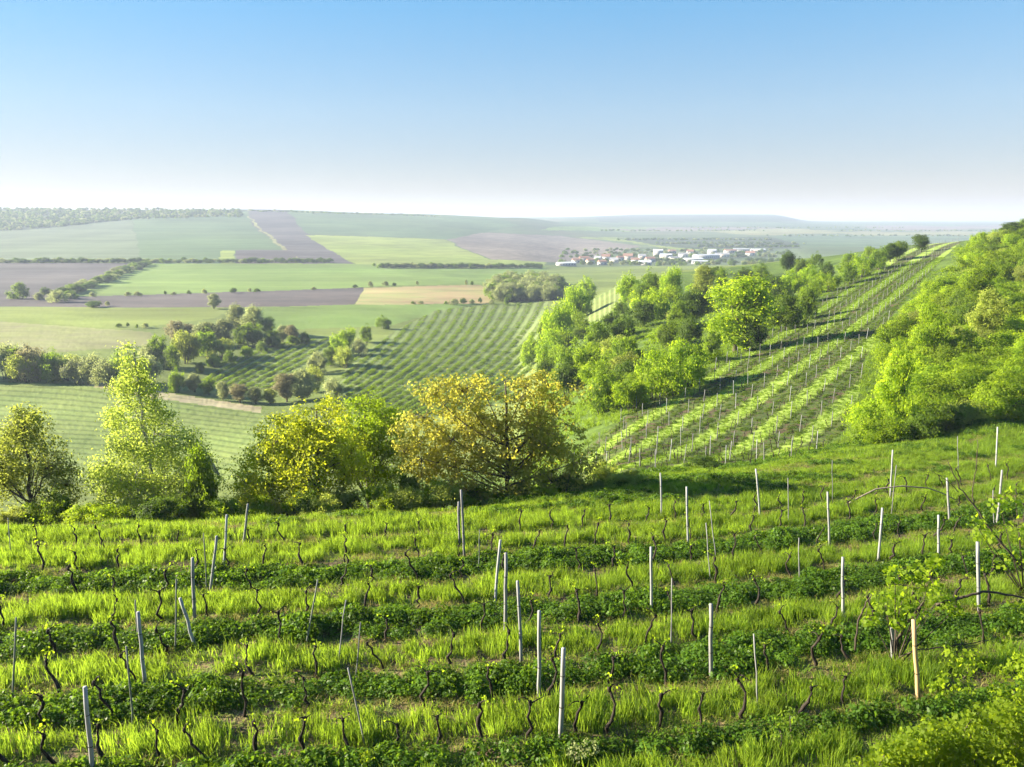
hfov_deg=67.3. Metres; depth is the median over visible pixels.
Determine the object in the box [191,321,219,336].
broadleaf tree
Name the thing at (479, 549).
vineyard post
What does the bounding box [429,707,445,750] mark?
grapevine
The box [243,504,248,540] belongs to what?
vineyard post
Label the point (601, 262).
house
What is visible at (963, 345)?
bush
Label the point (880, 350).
bush
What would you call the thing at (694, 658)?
herb ground cover
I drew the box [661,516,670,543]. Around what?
grapevine
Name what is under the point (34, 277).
field
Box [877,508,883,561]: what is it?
vineyard post
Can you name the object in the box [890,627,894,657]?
vineyard post
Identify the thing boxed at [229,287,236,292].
field tree
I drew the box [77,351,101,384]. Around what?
bush
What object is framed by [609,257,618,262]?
house
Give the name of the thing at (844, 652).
grapevine
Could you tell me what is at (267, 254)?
field
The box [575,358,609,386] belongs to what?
shrub
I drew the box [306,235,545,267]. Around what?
field
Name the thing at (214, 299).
broadleaf tree
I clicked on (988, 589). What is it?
grapevine
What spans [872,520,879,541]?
grapevine
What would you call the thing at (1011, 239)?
bush
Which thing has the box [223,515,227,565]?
vineyard post
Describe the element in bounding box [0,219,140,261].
field
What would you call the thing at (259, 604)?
grapevine
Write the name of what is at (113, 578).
grapevine
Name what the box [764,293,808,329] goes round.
bush
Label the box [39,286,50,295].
field tree
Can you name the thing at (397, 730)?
grapevine
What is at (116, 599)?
grapevine
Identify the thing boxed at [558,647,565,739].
vineyard post
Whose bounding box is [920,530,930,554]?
grapevine
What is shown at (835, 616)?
grapevine
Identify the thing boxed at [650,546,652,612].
vineyard post
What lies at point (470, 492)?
bush
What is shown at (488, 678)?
grapevine
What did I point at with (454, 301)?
field tree
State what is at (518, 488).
bush
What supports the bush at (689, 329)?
on the slope
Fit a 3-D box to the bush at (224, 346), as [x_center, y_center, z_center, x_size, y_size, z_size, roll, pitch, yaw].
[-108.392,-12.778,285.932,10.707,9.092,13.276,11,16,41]
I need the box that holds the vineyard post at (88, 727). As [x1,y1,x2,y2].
[83,686,93,766]
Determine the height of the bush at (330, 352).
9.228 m
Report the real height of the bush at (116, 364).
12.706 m
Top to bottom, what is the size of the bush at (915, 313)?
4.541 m
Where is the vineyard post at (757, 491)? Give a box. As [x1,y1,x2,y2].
[755,469,760,514]
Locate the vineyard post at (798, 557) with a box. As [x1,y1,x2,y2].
[798,538,799,576]
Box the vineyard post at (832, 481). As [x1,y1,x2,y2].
[832,460,832,501]
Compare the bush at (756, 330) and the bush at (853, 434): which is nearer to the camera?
the bush at (853, 434)
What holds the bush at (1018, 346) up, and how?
on the slope
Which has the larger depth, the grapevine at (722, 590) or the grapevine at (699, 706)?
the grapevine at (722, 590)
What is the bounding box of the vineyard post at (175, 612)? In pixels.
[174,579,176,650]
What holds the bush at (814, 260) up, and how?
on the slope
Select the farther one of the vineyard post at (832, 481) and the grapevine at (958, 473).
the grapevine at (958, 473)
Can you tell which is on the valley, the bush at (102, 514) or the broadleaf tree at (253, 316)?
the broadleaf tree at (253, 316)
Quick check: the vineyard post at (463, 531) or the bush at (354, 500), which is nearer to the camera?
the vineyard post at (463, 531)
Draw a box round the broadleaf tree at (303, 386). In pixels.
[290,367,320,399]
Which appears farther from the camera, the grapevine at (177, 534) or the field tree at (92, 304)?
the field tree at (92, 304)
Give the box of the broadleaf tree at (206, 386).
[196,377,214,394]
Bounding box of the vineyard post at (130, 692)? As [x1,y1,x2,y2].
[125,646,133,723]
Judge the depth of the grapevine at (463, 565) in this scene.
24.95 m
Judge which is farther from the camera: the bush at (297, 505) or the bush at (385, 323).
the bush at (385, 323)
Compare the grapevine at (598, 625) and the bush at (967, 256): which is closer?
the grapevine at (598, 625)
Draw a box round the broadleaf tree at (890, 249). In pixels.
[880,242,900,261]
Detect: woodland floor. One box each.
[0,209,247,230]
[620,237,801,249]
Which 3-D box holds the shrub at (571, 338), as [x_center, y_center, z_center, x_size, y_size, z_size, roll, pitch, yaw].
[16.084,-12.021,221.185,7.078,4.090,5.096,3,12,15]
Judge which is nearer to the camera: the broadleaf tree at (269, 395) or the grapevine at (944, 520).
the grapevine at (944, 520)
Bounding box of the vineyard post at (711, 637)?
[709,603,712,676]
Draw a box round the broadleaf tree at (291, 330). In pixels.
[283,324,299,340]
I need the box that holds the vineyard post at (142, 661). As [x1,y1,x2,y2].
[136,611,146,684]
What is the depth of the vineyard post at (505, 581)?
20.29 m
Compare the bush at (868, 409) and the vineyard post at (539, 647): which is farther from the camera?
the bush at (868, 409)
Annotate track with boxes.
[62,378,261,412]
[247,216,296,257]
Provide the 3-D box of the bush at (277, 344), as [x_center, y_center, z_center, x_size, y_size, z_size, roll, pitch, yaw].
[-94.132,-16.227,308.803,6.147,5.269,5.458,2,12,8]
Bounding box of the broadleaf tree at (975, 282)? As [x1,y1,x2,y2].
[957,264,1001,304]
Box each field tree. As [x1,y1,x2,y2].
[2,281,30,298]
[32,292,44,299]
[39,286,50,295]
[45,289,72,302]
[64,289,78,298]
[84,300,102,306]
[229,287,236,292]
[448,298,458,304]
[460,298,467,303]
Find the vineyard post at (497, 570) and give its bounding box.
[494,540,501,603]
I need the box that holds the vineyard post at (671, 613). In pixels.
[670,578,671,646]
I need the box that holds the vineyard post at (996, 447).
[995,427,997,465]
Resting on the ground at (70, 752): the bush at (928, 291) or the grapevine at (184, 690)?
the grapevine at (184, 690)
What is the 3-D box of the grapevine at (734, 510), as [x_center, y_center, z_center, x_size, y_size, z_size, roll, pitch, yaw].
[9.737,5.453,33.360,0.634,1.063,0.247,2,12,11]
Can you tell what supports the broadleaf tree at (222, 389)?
on the valley
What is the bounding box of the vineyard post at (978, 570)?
[976,541,980,610]
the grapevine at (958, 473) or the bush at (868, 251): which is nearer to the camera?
the grapevine at (958, 473)
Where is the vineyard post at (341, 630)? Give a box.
[338,600,346,661]
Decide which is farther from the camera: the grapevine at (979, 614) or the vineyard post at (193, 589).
the vineyard post at (193, 589)
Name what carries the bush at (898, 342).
on the slope
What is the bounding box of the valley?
[0,255,834,515]
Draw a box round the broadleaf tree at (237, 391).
[228,383,247,402]
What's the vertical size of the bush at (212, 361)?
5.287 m
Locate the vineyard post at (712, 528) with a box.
[709,501,715,554]
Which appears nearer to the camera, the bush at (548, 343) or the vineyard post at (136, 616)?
the vineyard post at (136, 616)
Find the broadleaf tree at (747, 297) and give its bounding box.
[696,269,788,351]
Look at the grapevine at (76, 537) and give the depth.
28.81 m
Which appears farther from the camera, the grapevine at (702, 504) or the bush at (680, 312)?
the bush at (680, 312)
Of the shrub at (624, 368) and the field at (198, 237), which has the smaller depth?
the shrub at (624, 368)
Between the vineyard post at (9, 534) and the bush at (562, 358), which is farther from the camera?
the bush at (562, 358)
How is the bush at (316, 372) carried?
on the valley
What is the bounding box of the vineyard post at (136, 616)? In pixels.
[135,600,137,631]
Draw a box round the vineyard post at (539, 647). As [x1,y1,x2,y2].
[537,610,540,698]
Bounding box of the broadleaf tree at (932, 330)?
[910,301,954,354]
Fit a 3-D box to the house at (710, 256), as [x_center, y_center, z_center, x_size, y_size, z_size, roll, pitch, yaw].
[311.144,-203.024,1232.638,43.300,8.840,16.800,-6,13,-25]
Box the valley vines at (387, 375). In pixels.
[204,302,548,423]
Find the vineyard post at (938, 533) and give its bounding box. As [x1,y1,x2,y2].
[937,515,939,554]
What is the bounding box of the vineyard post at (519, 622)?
[516,580,522,663]
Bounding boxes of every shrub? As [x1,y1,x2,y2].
[357,749,374,764]
[544,329,572,345]
[546,363,561,389]
[549,342,572,367]
[563,336,574,346]
[566,738,600,766]
[568,311,589,329]
[572,324,589,339]
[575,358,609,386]
[583,339,603,358]
[599,371,634,390]
[600,312,618,326]
[600,335,627,356]
[604,360,613,373]
[608,350,642,370]
[609,360,638,377]
[610,301,629,316]
[644,329,657,342]
[672,318,683,325]
[679,342,703,351]
[685,283,693,290]
[709,301,718,310]
[711,266,722,273]
[769,706,836,748]
[845,692,1023,766]
[927,645,1023,705]
[986,600,1023,649]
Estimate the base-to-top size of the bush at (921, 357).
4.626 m
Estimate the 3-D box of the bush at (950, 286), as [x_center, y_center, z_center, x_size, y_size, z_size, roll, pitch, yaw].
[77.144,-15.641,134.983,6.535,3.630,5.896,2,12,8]
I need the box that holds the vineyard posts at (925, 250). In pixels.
[864,238,958,274]
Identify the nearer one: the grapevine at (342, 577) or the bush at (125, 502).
the grapevine at (342, 577)
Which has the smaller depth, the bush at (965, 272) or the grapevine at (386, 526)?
the grapevine at (386, 526)
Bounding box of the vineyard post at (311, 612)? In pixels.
[305,580,317,645]
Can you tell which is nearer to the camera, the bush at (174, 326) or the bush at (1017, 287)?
the bush at (1017, 287)
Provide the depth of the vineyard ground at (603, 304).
287.97 m
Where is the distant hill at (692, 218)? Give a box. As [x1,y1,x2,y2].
[593,214,797,222]
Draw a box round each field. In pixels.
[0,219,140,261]
[0,263,127,296]
[0,287,363,307]
[0,307,228,329]
[0,322,159,352]
[0,380,288,480]
[73,264,547,296]
[130,212,281,263]
[219,250,234,263]
[235,250,297,263]
[242,304,475,330]
[247,209,352,263]
[287,210,519,238]
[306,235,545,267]
[355,285,493,304]
[446,232,638,262]
[544,226,657,231]
[557,221,961,225]
[580,237,707,250]
[599,227,787,230]
[699,229,855,234]
[769,235,976,246]
[845,231,991,235]
[862,225,1002,230]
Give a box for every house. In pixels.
[556,261,575,265]
[572,258,579,262]
[579,256,588,260]
[585,258,594,263]
[597,260,606,264]
[601,254,610,259]
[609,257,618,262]
[623,253,632,259]
[631,257,639,260]
[638,254,645,258]
[638,260,651,264]
[645,257,655,261]
[653,249,662,255]
[659,253,672,258]
[678,253,687,257]
[683,258,703,261]
[691,260,707,263]
[692,254,719,258]
[707,249,716,253]
[715,253,729,257]
[723,249,736,252]
[733,248,749,251]
[745,251,754,255]
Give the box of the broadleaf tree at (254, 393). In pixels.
[244,386,263,403]
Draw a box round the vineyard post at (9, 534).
[7,518,10,550]
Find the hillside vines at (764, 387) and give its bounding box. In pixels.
[559,255,940,483]
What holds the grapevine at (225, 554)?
on the ground at (70, 752)
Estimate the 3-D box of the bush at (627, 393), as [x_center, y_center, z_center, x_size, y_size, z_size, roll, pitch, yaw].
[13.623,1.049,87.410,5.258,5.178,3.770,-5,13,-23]
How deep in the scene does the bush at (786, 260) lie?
289.06 m
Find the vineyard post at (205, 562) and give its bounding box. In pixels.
[203,533,206,588]
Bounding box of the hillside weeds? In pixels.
[558,257,937,477]
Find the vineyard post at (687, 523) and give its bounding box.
[686,486,688,543]
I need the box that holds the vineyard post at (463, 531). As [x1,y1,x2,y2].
[460,490,465,557]
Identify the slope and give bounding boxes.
[75,240,1023,522]
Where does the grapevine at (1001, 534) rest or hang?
on the ground at (70, 752)
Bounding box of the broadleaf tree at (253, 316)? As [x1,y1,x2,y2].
[237,303,263,328]
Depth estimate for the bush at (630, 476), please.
40.18 m
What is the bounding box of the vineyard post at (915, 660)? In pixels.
[911,619,920,699]
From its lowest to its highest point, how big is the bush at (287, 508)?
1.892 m
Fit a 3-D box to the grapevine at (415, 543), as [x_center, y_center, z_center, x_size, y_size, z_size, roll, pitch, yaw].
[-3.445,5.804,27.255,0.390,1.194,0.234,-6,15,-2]
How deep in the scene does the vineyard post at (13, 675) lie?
16.75 m
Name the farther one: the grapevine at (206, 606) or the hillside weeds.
the hillside weeds
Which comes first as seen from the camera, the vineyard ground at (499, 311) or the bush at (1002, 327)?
the bush at (1002, 327)
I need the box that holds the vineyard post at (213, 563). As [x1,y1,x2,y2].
[209,536,217,589]
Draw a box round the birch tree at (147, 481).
[75,340,229,518]
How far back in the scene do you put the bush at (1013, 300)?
111.19 m
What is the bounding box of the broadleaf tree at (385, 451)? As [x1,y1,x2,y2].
[332,385,408,507]
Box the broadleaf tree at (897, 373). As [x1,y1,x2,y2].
[871,344,926,434]
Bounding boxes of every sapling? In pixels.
[854,552,1023,663]
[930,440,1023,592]
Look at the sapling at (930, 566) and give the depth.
18.39 m
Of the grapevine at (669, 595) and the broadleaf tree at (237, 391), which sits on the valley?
the broadleaf tree at (237, 391)
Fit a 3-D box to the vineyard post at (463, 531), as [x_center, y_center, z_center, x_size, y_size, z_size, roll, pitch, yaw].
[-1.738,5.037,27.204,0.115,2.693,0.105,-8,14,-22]
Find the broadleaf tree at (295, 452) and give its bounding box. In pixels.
[222,389,379,512]
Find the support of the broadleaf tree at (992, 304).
on the slope
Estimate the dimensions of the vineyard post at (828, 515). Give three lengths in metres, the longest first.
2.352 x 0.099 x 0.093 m
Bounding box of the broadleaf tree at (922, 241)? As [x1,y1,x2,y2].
[911,234,930,251]
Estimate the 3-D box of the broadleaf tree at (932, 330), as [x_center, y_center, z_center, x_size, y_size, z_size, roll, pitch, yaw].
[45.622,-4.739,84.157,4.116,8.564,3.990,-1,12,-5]
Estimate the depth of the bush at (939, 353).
82.01 m
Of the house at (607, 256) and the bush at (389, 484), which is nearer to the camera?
the bush at (389, 484)
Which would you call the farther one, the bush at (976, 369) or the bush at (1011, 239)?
the bush at (1011, 239)
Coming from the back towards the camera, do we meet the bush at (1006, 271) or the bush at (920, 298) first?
the bush at (1006, 271)
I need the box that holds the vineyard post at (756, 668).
[753,634,757,700]
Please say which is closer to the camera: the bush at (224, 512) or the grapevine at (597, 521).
the grapevine at (597, 521)
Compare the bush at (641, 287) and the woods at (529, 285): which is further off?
the woods at (529, 285)
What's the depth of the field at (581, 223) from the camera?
3527.48 m
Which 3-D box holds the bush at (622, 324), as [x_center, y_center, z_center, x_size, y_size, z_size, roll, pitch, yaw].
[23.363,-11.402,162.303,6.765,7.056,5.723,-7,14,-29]
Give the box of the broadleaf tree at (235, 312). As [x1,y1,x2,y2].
[224,301,245,331]
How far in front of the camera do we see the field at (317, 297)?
488.99 m
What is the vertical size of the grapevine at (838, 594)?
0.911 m
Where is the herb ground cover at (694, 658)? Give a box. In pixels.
[0,406,1023,766]
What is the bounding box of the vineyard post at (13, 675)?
[12,617,16,697]
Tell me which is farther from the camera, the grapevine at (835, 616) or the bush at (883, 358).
the bush at (883, 358)
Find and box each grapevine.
[0,592,5,627]
[0,717,9,763]
[22,685,46,729]
[29,518,37,544]
[30,718,56,764]
[32,535,51,571]
[41,646,60,692]
[44,622,61,658]
[65,560,78,595]
[66,546,77,568]
[70,523,77,545]
[77,718,110,761]
[92,670,115,722]
[94,521,104,547]
[104,572,115,593]
[109,615,120,653]
[110,592,117,620]
[116,545,123,570]
[119,645,137,686]
[136,520,144,543]
[147,584,172,623]
[147,715,164,766]
[153,619,169,654]
[163,560,175,591]
[170,677,188,723]
[173,525,181,542]
[182,717,204,756]
[194,545,206,566]
[198,589,208,616]
[218,543,230,568]
[230,657,249,716]
[234,638,254,675]
[243,561,253,590]
[246,526,252,541]
[246,584,264,613]
[250,713,259,755]
[257,540,267,563]
[268,602,287,643]
[273,516,284,540]
[289,539,304,564]
[293,672,309,710]
[294,707,312,749]
[304,583,311,610]
[311,638,321,677]
[333,708,349,750]
[338,552,350,586]
[339,531,346,562]
[361,577,372,605]
[363,561,374,581]
[365,634,384,670]
[377,612,387,641]
[381,517,389,535]
[384,716,399,747]
[404,545,418,582]
[407,532,419,556]
[414,580,426,607]
[416,665,444,708]
[417,516,424,534]
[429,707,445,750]
[445,623,454,666]
[449,567,464,603]
[458,556,464,578]
[475,598,494,632]
[476,695,494,739]
[481,658,496,702]
[484,525,498,548]
[500,549,505,570]
[500,622,511,663]
[515,691,543,740]
[516,505,525,532]
[525,591,539,625]
[532,526,543,548]
[545,645,560,695]
[546,624,567,657]
[547,569,555,600]
[548,505,555,529]
[563,521,570,548]
[565,692,593,732]
[567,577,587,623]
[570,543,581,571]
[591,562,598,595]
[593,614,606,650]
[594,517,601,544]
[602,672,623,734]
[605,500,613,521]
[606,540,615,568]
[607,648,624,681]
[615,583,630,619]
[616,554,632,589]
[623,517,630,542]
[642,605,656,644]
[648,528,659,565]
[649,631,670,686]
[657,676,678,728]
[659,583,674,613]
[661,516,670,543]
[665,560,674,588]
[671,495,678,518]
[682,602,700,642]
[689,541,698,560]
[694,684,709,725]
[700,499,708,516]
[704,549,717,583]
[716,577,730,612]
[728,664,750,719]
[729,525,742,558]
[730,497,741,515]
[749,512,756,531]
[749,570,764,607]
[754,531,762,554]
[757,637,771,673]
[775,505,787,526]
[776,599,788,632]
[782,546,793,575]
[795,679,822,716]
[796,501,808,526]
[808,624,829,668]
[814,522,824,547]
[816,541,826,569]
[818,481,825,502]
[829,598,839,628]
[829,631,851,660]
[834,576,851,598]
[840,667,853,707]
[841,496,854,520]
[862,589,874,616]
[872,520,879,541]
[873,494,882,514]
[889,537,904,561]
[918,492,928,512]
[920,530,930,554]
[933,518,952,535]
[947,536,954,553]
[953,512,967,532]
[953,574,974,607]
[955,463,961,485]
[959,550,969,583]
[973,563,995,606]
[974,603,987,643]
[987,548,995,575]
[997,526,1010,547]
[1003,458,1011,478]
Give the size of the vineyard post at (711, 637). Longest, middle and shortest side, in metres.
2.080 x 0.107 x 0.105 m
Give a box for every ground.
[0,438,1023,766]
[209,338,331,393]
[340,301,548,427]
[574,241,961,482]
[582,286,621,321]
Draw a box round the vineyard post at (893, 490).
[891,465,896,514]
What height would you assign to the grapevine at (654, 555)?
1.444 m
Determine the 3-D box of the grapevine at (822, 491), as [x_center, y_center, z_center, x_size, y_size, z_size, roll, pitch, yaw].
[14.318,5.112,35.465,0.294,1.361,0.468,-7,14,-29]
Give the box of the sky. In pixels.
[0,0,1023,220]
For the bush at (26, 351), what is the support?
on the valley
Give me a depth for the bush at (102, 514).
34.66 m
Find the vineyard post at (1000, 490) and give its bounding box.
[996,470,1002,521]
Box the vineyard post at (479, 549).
[478,530,479,569]
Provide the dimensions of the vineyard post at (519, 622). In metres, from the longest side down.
2.326 x 0.102 x 0.095 m
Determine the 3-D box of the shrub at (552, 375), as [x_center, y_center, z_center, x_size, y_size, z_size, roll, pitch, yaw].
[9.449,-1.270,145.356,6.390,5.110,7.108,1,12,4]
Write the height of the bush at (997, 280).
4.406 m
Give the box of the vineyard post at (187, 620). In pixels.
[178,597,195,648]
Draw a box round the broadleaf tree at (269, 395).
[260,387,277,403]
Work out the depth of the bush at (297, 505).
36.17 m
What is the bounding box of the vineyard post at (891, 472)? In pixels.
[889,450,893,496]
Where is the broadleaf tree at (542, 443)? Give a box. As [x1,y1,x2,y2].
[385,365,608,499]
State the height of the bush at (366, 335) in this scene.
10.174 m
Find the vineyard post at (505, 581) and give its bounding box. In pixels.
[503,552,507,628]
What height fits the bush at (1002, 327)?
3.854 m
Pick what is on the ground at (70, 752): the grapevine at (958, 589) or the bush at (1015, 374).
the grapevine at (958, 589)
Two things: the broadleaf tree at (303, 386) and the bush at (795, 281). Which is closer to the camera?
the bush at (795, 281)
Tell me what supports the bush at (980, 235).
on the slope
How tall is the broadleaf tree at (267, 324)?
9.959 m
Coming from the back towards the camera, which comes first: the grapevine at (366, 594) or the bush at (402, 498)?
the bush at (402, 498)
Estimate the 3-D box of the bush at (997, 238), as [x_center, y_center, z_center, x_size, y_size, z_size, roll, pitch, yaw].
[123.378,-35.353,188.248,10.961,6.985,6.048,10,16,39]
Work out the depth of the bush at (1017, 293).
115.80 m
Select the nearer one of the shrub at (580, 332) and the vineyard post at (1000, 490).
the vineyard post at (1000, 490)
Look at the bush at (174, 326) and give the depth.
329.69 m
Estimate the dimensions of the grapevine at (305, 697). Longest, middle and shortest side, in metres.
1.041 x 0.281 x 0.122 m
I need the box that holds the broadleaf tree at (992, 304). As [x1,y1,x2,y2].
[965,284,1013,330]
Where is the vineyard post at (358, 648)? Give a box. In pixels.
[355,622,360,677]
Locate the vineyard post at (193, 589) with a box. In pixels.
[191,557,195,619]
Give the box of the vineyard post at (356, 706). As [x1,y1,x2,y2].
[347,668,364,745]
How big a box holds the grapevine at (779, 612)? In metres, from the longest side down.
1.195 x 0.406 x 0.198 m
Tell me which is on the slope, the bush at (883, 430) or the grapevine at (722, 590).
the bush at (883, 430)
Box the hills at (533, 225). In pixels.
[129,209,1019,266]
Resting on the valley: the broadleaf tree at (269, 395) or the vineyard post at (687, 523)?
the broadleaf tree at (269, 395)
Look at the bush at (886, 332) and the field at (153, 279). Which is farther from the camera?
the field at (153, 279)
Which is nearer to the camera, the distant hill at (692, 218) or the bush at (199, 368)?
the bush at (199, 368)
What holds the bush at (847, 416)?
on the slope
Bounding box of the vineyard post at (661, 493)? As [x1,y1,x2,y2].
[660,473,662,516]
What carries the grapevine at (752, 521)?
on the ground at (70, 752)
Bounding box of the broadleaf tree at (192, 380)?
[183,372,202,391]
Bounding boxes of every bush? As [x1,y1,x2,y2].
[0,340,20,378]
[0,504,31,525]
[1,344,26,381]
[2,352,45,381]
[11,342,47,382]
[15,498,69,525]
[31,345,67,380]
[40,485,73,525]
[46,352,80,382]
[57,354,89,384]
[58,501,111,524]
[76,497,116,525]
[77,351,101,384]
[85,504,135,523]
[88,357,124,386]
[108,349,128,380]
[110,497,141,520]
[117,353,146,386]
[125,500,149,521]
[130,495,193,520]
[136,343,164,367]
[136,352,163,381]
[146,333,167,361]
[157,343,181,369]
[163,319,195,338]
[167,367,185,392]
[169,328,202,363]
[170,489,196,520]
[184,433,220,520]
[194,362,204,372]
[197,326,217,357]
[198,493,244,519]
[205,355,220,366]
[206,337,236,358]
[209,495,244,517]
[223,350,236,362]
[230,321,264,346]
[231,502,276,519]
[239,345,253,356]
[242,499,285,517]
[249,494,278,515]
[256,341,268,352]
[264,327,281,346]
[272,336,285,348]
[279,508,300,516]
[280,491,311,515]
[286,335,300,344]
[293,489,324,514]
[298,493,340,517]
[299,331,310,343]
[305,350,328,373]
[306,365,325,392]
[322,345,338,365]
[323,376,344,402]
[329,332,342,354]
[329,484,363,516]
[332,345,355,367]
[338,327,356,348]
[340,486,365,510]
[351,337,368,357]
[351,485,409,511]
[359,322,372,342]
[368,479,396,509]
[374,315,391,329]
[378,486,425,512]
[396,463,421,494]
[411,497,440,511]
[416,475,447,510]
[426,480,466,507]
[449,492,480,508]
[462,484,479,504]
[470,482,507,500]
[508,481,530,495]
[519,333,538,366]
[526,486,564,496]
[531,327,562,363]
[535,349,556,384]
[536,308,549,341]
[537,297,577,338]
[550,470,585,492]
[552,359,583,394]
[554,335,591,379]
[559,282,594,320]
[571,342,601,375]
[574,482,594,491]
[578,275,599,302]
[582,319,613,349]
[583,366,620,415]
[584,478,610,488]
[586,459,621,480]
[599,328,645,368]
[603,469,650,487]
[608,313,636,338]
[610,372,652,408]
[615,269,640,303]
[623,298,656,327]
[627,278,653,302]
[629,286,671,319]
[633,344,691,399]
[639,266,661,297]
[654,321,677,346]
[656,264,685,293]
[659,283,681,311]
[663,337,708,387]
[666,297,689,322]
[667,286,713,320]
[674,315,703,344]
[680,452,723,468]
[701,328,726,363]
[714,266,729,288]
[729,267,755,282]
[738,317,768,350]
[751,262,770,279]
[760,274,789,298]
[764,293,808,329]
[766,287,780,318]
[771,267,808,296]
[778,250,799,270]
[794,258,807,272]
[796,281,822,299]
[798,264,824,286]
[798,282,819,318]
[807,252,823,268]
[809,270,845,291]
[818,260,834,275]
[835,260,857,285]
[840,251,854,263]
[841,390,923,438]
[841,397,870,429]
[847,413,878,442]
[848,253,877,278]
[857,413,916,443]
[863,245,877,257]
[868,342,912,362]
[869,245,887,269]
[870,312,921,343]
[873,347,917,373]
[878,352,942,377]
[883,360,956,386]
[884,240,909,259]
[890,336,909,350]
[893,405,947,439]
[894,308,944,322]
[898,303,919,314]
[900,301,943,318]
[901,331,948,351]
[901,369,963,407]
[902,322,924,338]
[903,300,934,308]
[908,292,934,305]
[909,391,959,415]
[914,365,993,403]
[915,308,968,328]
[915,343,959,370]
[917,273,960,294]
[917,289,934,300]
[923,402,966,434]
[929,284,965,309]
[935,362,997,384]
[938,284,954,291]
[939,328,1000,364]
[940,254,977,277]
[940,399,988,424]
[941,266,973,279]
[941,350,1002,382]
[944,288,970,309]
[947,325,1003,345]
[948,301,979,326]
[948,323,975,334]
[951,241,981,257]
[960,240,986,257]
[960,296,977,306]
[961,251,984,262]
[965,246,987,258]
[965,311,1023,334]
[966,328,1022,354]
[967,231,992,242]
[967,240,1002,252]
[967,380,1021,407]
[971,308,1021,317]
[972,248,1020,266]
[972,256,1017,279]
[972,360,1006,372]
[973,339,992,358]
[975,345,1023,365]
[975,375,1023,420]
[976,236,996,245]
[984,368,1023,387]
[985,229,1006,240]
[986,275,1016,287]
[991,225,1023,246]
[991,283,1009,295]
[991,354,1023,367]
[993,324,1017,341]
[995,361,1023,385]
[996,356,1023,377]
[997,232,1023,247]
[997,288,1020,299]
[998,250,1023,263]
[999,246,1023,256]
[1002,281,1023,294]
[1003,335,1023,359]
[1005,301,1023,316]
[1006,290,1023,301]
[1007,296,1023,306]
[1009,329,1023,340]
[1010,238,1023,249]
[1011,264,1023,281]
[1014,384,1023,413]
[1016,258,1023,266]
[1016,312,1023,328]
[1018,218,1023,227]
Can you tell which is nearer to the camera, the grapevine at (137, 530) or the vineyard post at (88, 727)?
the vineyard post at (88, 727)
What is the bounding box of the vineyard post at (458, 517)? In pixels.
[457,502,460,544]
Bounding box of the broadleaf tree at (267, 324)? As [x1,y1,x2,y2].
[259,316,275,332]
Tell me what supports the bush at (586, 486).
on the ground at (70, 752)
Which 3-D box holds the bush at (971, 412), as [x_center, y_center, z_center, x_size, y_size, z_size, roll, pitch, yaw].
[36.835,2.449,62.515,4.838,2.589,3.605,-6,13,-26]
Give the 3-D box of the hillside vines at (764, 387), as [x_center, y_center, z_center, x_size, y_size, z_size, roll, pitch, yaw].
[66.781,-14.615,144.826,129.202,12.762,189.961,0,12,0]
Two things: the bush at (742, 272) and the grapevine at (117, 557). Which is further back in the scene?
the bush at (742, 272)
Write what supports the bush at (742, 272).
on the slope
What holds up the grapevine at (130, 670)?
on the ground at (70, 752)
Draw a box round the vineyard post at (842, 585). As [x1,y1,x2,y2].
[841,557,844,618]
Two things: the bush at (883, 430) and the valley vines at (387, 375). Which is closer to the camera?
the bush at (883, 430)
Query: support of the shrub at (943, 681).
on the ground at (70, 752)
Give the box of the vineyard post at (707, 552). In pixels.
[706,523,710,579]
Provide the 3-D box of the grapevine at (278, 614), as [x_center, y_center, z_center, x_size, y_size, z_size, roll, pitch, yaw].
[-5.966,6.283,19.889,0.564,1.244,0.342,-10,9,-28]
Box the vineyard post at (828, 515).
[827,492,830,546]
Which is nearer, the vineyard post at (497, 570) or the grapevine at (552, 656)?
the grapevine at (552, 656)
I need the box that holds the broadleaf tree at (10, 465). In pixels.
[0,401,93,512]
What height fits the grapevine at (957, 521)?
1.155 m
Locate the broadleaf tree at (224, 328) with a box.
[212,316,236,342]
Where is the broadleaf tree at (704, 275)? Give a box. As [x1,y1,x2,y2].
[690,264,720,293]
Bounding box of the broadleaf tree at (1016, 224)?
[995,221,1020,230]
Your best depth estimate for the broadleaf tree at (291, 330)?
316.26 m
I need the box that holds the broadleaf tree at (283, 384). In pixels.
[270,372,296,401]
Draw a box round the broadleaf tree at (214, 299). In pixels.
[207,293,221,308]
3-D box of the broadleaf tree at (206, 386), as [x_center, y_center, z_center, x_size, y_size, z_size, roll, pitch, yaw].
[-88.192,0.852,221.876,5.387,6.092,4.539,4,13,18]
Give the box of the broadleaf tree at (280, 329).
[277,323,289,341]
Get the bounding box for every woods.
[0,206,992,300]
[482,269,568,301]
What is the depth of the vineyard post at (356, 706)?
14.92 m
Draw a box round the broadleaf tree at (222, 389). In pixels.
[214,380,229,399]
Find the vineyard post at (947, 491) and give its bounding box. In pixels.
[946,478,949,520]
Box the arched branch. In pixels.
[846,485,955,503]
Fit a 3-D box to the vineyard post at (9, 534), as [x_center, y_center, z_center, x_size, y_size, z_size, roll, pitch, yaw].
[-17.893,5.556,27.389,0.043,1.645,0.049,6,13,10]

